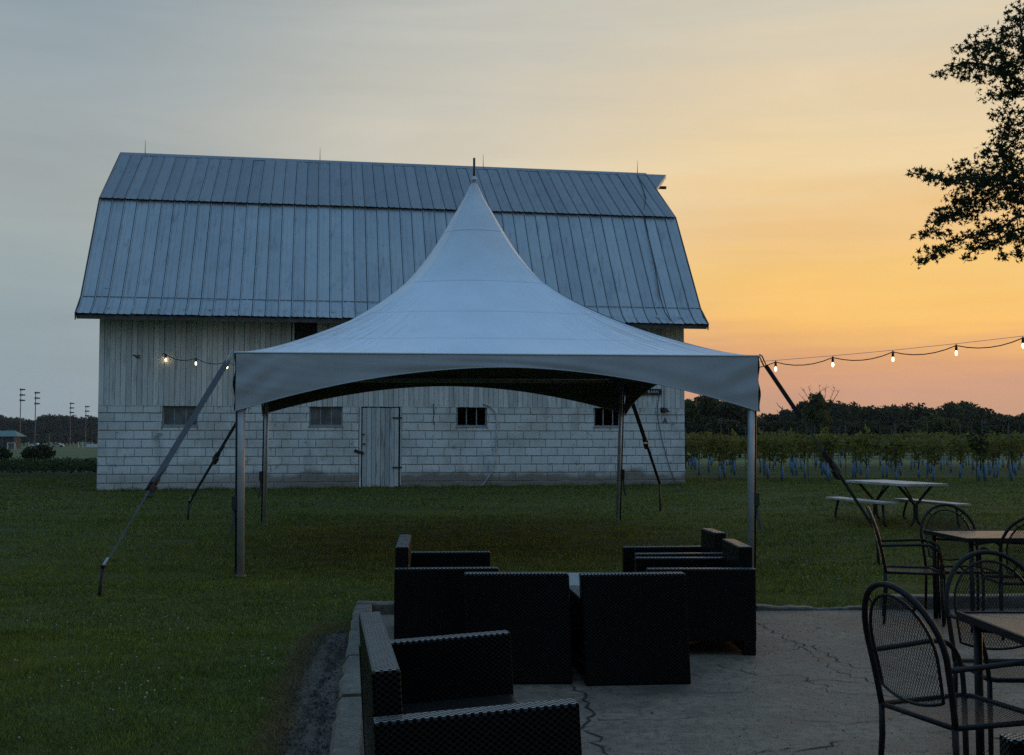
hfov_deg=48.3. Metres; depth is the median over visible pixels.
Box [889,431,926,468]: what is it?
grape vine
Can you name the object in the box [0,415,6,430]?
leafy tree
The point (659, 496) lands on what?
tent stake
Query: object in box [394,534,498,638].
wicker armchair
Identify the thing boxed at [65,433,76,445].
leafy tree
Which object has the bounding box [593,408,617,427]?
window
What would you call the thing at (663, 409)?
wall lamp
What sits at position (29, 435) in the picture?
leafy tree
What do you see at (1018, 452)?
grape vine
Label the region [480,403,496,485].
hose
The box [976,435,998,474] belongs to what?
grape vine
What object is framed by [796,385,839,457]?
leafy tree
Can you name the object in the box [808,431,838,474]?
grape vine
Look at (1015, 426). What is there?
leafy tree
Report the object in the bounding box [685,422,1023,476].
vine trellis
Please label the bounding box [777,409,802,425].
leafy tree
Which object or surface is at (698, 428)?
leafy tree
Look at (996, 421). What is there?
leafy tree
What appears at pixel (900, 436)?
grape vine
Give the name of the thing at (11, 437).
pavilion
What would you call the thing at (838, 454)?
vine trellis
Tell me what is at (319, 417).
window
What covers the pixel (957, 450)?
grape vine
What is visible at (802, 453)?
grape vine
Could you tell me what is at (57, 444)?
parked car
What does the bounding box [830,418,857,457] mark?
leafy tree
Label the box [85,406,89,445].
floodlight mast
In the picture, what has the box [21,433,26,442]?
leafy tree
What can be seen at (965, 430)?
leafy tree
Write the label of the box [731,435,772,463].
grape vine
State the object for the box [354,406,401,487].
door
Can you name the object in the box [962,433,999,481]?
grape vine
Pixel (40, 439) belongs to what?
leafy tree
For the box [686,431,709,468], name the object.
grape vine
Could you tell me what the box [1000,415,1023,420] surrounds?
leafy tree
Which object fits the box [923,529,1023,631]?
patio table
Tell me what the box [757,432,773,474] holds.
grape vine
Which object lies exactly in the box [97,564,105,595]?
tent stake
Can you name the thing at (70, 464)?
bean crop
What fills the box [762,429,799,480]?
grape vine
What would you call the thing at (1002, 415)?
leafy tree
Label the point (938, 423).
leafy tree
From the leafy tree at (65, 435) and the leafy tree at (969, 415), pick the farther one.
the leafy tree at (65, 435)
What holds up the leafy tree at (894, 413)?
on the lawn at (72, 451)
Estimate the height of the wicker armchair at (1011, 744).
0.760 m
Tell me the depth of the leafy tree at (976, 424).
115.85 m
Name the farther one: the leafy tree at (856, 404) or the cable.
the leafy tree at (856, 404)
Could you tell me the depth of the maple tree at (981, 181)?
14.85 m
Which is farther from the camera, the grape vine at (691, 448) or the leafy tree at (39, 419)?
the leafy tree at (39, 419)
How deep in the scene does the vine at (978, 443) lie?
30.38 m
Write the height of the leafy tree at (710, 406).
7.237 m
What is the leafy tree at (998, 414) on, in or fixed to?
on the lawn at (72, 451)
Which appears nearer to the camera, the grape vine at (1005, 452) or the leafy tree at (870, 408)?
the grape vine at (1005, 452)
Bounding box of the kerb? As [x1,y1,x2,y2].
[330,593,1023,754]
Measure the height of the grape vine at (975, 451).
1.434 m
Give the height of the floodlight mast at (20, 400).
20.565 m
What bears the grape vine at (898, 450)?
on the lawn at (72, 451)
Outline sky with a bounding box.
[0,0,1023,420]
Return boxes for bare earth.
[273,630,349,754]
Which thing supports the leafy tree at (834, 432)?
on the lawn at (72, 451)
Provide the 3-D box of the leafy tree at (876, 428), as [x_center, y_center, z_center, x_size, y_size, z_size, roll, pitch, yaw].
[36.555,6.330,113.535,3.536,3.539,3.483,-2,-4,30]
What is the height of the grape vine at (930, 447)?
1.324 m
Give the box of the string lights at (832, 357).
[162,336,1023,370]
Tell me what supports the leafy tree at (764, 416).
on the lawn at (72, 451)
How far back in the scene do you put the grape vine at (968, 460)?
49.87 m
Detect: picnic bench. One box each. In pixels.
[826,497,896,526]
[893,498,971,526]
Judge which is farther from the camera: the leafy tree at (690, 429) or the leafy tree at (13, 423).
the leafy tree at (13, 423)
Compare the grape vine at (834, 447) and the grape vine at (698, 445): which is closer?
the grape vine at (834, 447)
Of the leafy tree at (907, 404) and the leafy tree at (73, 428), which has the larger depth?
the leafy tree at (73, 428)
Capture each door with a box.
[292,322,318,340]
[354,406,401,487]
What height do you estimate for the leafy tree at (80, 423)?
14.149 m
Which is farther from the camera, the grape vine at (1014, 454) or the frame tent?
the grape vine at (1014, 454)
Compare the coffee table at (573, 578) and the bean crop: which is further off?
the bean crop
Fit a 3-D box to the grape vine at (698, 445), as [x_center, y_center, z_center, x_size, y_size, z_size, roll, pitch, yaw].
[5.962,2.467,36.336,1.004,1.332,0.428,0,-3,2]
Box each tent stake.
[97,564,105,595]
[187,500,190,519]
[659,482,660,510]
[875,528,879,564]
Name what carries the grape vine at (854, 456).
on the lawn at (72, 451)
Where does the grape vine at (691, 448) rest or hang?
on the lawn at (72, 451)
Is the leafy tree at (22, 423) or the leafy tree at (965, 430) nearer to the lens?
the leafy tree at (965, 430)
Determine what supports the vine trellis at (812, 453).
on the lawn at (72, 451)
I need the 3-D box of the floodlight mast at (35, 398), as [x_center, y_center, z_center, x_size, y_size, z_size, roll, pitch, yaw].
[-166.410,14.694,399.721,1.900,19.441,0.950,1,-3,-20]
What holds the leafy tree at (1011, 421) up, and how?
on the lawn at (72, 451)
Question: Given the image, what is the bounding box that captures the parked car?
[50,443,64,446]
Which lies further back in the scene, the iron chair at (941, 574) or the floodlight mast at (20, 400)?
the floodlight mast at (20, 400)
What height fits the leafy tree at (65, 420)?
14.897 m
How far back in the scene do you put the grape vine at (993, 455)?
33.53 m
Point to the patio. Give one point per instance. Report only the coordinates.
(801, 682)
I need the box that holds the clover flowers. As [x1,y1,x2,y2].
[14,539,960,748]
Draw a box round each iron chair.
[862,581,1023,754]
[866,506,945,626]
[920,503,1002,623]
[944,550,1023,754]
[978,517,1023,639]
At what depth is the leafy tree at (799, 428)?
113.80 m
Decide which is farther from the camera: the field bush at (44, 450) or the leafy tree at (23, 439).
the leafy tree at (23, 439)
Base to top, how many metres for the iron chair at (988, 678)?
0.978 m
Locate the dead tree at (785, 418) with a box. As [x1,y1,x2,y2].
[776,402,789,456]
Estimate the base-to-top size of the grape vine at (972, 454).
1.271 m
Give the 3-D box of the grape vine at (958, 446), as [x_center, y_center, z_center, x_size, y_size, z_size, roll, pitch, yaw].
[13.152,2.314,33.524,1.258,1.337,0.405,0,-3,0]
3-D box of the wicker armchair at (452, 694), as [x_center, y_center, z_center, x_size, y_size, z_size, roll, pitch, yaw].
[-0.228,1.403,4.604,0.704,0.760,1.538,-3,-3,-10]
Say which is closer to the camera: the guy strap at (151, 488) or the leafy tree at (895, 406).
the guy strap at (151, 488)
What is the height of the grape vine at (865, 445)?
1.597 m
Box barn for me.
[74,140,708,490]
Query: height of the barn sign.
0.150 m
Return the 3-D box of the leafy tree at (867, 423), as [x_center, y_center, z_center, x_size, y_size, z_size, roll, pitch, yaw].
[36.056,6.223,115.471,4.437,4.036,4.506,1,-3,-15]
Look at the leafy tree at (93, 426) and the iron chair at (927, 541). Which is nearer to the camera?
the iron chair at (927, 541)
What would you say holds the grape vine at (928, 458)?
on the lawn at (72, 451)
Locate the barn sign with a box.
[643,389,661,394]
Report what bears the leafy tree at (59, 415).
on the lawn at (72, 451)
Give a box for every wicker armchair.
[359,611,581,754]
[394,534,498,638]
[464,572,572,683]
[569,572,690,685]
[622,528,725,571]
[635,539,755,654]
[999,734,1023,754]
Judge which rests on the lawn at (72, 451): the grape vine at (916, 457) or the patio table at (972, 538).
the grape vine at (916, 457)
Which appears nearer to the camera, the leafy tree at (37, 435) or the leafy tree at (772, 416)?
the leafy tree at (772, 416)
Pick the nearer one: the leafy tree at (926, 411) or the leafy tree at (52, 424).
the leafy tree at (926, 411)
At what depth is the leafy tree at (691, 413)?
118.38 m
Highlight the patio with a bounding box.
[362,608,1023,754]
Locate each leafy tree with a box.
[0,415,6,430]
[4,418,29,432]
[21,420,33,444]
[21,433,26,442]
[23,430,33,441]
[27,421,36,430]
[30,433,42,443]
[35,414,63,433]
[35,416,47,444]
[35,435,48,442]
[44,432,64,443]
[56,414,66,431]
[59,433,67,444]
[60,415,71,444]
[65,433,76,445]
[67,416,77,444]
[68,420,79,444]
[71,430,84,444]
[73,416,89,444]
[75,430,84,442]
[78,430,94,443]
[87,417,97,430]
[90,429,97,442]
[685,398,710,432]
[685,424,701,455]
[692,423,708,457]
[694,395,721,456]
[703,402,747,457]
[705,417,747,439]
[736,425,744,457]
[743,420,775,435]
[758,413,775,422]
[766,413,779,422]
[771,418,797,455]
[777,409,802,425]
[784,427,802,457]
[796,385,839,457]
[796,401,811,453]
[825,400,852,454]
[828,427,841,456]
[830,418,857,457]
[834,402,861,455]
[839,423,868,436]
[842,401,861,454]
[844,420,885,457]
[857,405,889,423]
[859,407,892,454]
[865,424,892,435]
[876,427,894,454]
[880,405,900,425]
[886,404,904,414]
[892,423,913,452]
[893,402,912,452]
[897,403,925,421]
[899,406,937,422]
[910,410,961,455]
[938,401,965,425]
[949,418,971,457]
[954,425,975,434]
[956,400,978,453]
[958,406,976,421]
[961,419,988,455]
[963,405,998,453]
[983,410,1000,421]
[983,417,1010,457]
[986,424,1006,458]
[998,413,1010,419]
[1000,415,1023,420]
[1003,417,1022,433]
[1009,420,1023,457]
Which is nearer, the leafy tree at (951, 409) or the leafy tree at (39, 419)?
the leafy tree at (951, 409)
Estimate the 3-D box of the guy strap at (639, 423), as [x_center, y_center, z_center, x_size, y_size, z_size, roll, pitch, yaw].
[2.352,0.987,20.554,0.100,1.936,2.015,-1,-3,25]
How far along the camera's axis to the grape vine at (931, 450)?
36.34 m
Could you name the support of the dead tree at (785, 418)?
on the lawn at (72, 451)
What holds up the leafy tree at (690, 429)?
on the lawn at (72, 451)
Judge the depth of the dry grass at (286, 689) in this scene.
6.98 m
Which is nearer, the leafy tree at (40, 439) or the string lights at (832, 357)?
the string lights at (832, 357)
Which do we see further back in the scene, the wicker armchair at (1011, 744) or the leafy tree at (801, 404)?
the leafy tree at (801, 404)
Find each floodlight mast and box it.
[19,388,25,432]
[34,392,39,446]
[69,403,73,444]
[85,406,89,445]
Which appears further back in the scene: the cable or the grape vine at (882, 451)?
the grape vine at (882, 451)
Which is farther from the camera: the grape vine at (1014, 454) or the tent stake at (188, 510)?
the grape vine at (1014, 454)
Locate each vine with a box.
[685,432,696,453]
[685,434,703,477]
[685,435,709,474]
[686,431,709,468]
[686,432,710,466]
[695,433,712,472]
[701,432,735,480]
[705,431,740,476]
[716,429,746,474]
[727,437,743,472]
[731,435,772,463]
[757,427,770,472]
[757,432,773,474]
[757,436,788,476]
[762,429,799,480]
[766,431,790,468]
[774,427,801,472]
[777,431,808,474]
[783,437,819,468]
[788,432,820,476]
[804,426,847,480]
[805,433,835,466]
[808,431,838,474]
[811,433,848,460]
[816,435,844,476]
[834,437,850,466]
[837,435,876,463]
[840,433,870,476]
[847,431,874,474]
[847,432,869,472]
[848,424,884,479]
[867,434,903,463]
[871,435,902,476]
[877,435,911,479]
[884,433,915,474]
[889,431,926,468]
[899,431,938,466]
[901,437,937,476]
[915,431,961,468]
[915,434,942,474]
[915,434,952,480]
[916,438,940,472]
[938,434,955,472]
[941,434,978,476]
[946,438,971,474]
[948,432,977,466]
[950,437,998,468]
[959,437,969,465]
[961,433,989,466]
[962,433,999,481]
[965,428,988,481]
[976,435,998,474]
[981,437,1016,463]
[984,430,1005,476]
[986,433,1018,466]
[991,432,1023,480]
[998,430,1023,474]
[999,433,1023,468]
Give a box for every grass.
[229,618,350,754]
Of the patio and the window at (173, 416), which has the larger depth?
the window at (173, 416)
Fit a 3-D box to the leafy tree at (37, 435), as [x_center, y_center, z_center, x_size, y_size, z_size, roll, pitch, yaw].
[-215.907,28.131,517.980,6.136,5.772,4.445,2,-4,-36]
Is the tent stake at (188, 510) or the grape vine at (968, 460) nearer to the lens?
the tent stake at (188, 510)
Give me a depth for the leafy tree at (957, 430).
112.23 m
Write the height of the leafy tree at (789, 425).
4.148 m
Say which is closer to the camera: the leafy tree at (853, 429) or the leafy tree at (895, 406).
the leafy tree at (853, 429)
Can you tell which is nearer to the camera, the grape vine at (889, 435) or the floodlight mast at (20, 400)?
the grape vine at (889, 435)
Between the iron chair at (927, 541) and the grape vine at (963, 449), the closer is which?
the iron chair at (927, 541)
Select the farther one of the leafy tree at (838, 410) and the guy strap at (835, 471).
the leafy tree at (838, 410)
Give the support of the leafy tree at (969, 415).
on the lawn at (72, 451)
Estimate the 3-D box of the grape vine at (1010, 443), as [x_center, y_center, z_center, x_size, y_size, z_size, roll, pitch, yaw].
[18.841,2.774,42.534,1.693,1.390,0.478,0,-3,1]
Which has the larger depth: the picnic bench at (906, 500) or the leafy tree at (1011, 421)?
the leafy tree at (1011, 421)
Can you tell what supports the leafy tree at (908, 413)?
on the lawn at (72, 451)
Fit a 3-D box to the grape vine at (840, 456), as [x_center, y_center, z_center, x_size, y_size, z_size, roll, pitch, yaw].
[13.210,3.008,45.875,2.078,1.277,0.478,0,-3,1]
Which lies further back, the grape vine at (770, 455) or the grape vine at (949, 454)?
the grape vine at (949, 454)
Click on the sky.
(784, 135)
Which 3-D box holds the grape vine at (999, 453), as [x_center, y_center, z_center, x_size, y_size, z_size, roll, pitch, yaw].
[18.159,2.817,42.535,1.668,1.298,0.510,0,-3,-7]
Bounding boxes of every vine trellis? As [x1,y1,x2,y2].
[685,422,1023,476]
[685,425,1008,468]
[689,425,1008,470]
[691,418,1023,480]
[712,429,1012,463]
[721,425,1020,466]
[728,426,1003,465]
[745,421,972,474]
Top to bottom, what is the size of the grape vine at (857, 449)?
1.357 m
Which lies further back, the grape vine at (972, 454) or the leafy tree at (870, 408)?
the leafy tree at (870, 408)
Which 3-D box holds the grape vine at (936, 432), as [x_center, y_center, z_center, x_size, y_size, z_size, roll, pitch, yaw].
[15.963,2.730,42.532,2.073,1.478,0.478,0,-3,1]
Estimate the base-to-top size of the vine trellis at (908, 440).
1.744 m
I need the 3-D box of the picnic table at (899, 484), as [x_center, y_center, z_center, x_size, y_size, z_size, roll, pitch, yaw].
[6.411,2.096,19.114,0.774,0.698,1.900,1,-3,-12]
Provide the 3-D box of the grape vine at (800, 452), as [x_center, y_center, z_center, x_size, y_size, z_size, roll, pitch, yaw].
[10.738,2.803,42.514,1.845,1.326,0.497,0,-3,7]
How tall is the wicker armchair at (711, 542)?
0.775 m
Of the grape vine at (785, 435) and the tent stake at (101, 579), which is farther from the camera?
the grape vine at (785, 435)
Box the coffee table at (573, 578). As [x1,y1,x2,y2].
[569,572,596,585]
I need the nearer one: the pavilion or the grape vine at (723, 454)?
the grape vine at (723, 454)
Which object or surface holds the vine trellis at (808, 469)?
on the lawn at (72, 451)
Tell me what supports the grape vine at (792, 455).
on the lawn at (72, 451)
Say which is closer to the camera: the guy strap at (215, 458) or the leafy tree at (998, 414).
the guy strap at (215, 458)
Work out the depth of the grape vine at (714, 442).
31.17 m
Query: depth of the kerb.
7.48 m
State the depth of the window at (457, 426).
28.61 m
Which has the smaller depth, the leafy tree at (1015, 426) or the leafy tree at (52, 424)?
the leafy tree at (1015, 426)
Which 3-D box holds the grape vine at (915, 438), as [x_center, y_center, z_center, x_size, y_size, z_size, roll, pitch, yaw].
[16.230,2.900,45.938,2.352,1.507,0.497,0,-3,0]
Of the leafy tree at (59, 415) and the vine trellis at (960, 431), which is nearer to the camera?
the vine trellis at (960, 431)
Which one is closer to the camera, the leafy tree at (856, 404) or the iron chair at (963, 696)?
the iron chair at (963, 696)
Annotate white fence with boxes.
[86,444,96,446]
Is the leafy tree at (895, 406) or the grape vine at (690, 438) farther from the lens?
the leafy tree at (895, 406)
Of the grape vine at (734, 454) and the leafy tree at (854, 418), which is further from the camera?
the leafy tree at (854, 418)
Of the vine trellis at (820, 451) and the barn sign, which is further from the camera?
the vine trellis at (820, 451)
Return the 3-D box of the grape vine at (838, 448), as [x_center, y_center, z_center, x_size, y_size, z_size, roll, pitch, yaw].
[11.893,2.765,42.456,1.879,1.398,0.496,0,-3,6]
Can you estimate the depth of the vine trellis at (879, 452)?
42.53 m
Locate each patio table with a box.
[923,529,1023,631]
[956,611,1023,754]
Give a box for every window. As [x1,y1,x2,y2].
[161,405,198,426]
[308,405,343,427]
[455,406,487,427]
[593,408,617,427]
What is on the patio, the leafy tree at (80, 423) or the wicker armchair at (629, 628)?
the wicker armchair at (629, 628)
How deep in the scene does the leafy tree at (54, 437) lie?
514.02 m
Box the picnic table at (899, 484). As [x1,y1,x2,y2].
[845,480,947,525]
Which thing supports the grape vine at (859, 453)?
on the lawn at (72, 451)
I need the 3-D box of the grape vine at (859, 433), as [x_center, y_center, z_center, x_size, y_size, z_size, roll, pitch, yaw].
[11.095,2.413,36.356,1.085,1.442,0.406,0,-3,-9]
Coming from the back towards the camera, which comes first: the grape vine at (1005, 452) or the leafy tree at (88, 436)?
the leafy tree at (88, 436)
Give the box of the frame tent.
[229,158,761,577]
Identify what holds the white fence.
on the lawn at (72, 451)
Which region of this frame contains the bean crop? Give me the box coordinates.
[0,456,96,473]
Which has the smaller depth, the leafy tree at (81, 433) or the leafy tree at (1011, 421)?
the leafy tree at (1011, 421)
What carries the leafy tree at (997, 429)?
on the lawn at (72, 451)
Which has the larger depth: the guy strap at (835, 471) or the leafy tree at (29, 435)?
the leafy tree at (29, 435)
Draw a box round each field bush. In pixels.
[0,446,12,459]
[20,443,55,459]
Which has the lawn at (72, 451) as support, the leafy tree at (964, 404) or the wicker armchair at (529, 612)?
the leafy tree at (964, 404)
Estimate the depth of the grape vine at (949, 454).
39.35 m
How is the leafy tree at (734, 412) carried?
on the lawn at (72, 451)
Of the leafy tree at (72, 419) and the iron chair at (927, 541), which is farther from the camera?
the leafy tree at (72, 419)
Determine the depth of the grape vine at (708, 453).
39.28 m
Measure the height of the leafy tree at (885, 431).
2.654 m
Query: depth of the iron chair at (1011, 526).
8.85 m
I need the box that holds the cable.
[657,395,678,490]
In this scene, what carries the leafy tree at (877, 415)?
on the lawn at (72, 451)
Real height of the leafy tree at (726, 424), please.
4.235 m
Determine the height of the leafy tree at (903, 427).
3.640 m
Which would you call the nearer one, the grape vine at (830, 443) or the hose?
the hose
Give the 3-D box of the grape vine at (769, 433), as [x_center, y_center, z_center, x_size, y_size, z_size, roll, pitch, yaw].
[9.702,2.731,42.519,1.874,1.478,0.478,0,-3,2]
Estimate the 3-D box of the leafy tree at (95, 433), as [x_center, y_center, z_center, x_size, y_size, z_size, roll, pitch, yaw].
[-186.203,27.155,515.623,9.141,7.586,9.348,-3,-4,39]
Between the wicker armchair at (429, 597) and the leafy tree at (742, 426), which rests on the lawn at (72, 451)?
the leafy tree at (742, 426)
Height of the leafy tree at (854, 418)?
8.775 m
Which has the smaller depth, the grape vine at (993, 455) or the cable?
the cable
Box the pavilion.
[0,431,24,448]
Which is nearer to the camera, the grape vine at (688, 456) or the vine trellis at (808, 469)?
the vine trellis at (808, 469)
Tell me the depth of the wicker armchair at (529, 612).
7.25 m
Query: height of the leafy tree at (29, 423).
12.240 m
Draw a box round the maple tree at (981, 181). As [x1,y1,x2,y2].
[904,0,1023,269]
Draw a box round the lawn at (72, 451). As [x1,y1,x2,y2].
[0,441,1023,754]
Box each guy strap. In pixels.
[102,349,233,564]
[189,408,246,502]
[632,403,659,483]
[759,354,873,529]
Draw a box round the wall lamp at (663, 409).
[660,407,668,412]
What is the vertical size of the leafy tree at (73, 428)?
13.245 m
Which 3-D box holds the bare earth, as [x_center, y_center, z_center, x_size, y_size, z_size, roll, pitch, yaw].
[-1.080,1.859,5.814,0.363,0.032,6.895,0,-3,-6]
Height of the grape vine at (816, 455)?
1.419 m
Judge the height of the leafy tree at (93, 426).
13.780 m
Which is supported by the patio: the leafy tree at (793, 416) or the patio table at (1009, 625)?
the patio table at (1009, 625)
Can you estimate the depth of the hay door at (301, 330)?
28.02 m
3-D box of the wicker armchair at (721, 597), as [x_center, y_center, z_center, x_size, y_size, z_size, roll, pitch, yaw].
[1.367,1.637,8.644,0.784,0.770,0.860,0,-3,0]
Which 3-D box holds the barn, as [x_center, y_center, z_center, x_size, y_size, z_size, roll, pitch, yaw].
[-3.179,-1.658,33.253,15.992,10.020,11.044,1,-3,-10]
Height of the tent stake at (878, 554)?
0.581 m
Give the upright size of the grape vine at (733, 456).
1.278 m
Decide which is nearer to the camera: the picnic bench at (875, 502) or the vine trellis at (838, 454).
the picnic bench at (875, 502)
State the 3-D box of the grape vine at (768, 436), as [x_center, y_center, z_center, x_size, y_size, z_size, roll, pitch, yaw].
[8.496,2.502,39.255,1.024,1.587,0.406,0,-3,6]
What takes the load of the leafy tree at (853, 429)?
on the lawn at (72, 451)
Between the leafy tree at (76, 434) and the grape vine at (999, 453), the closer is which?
the grape vine at (999, 453)
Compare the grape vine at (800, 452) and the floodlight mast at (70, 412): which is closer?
the grape vine at (800, 452)
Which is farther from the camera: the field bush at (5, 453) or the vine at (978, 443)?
the field bush at (5, 453)

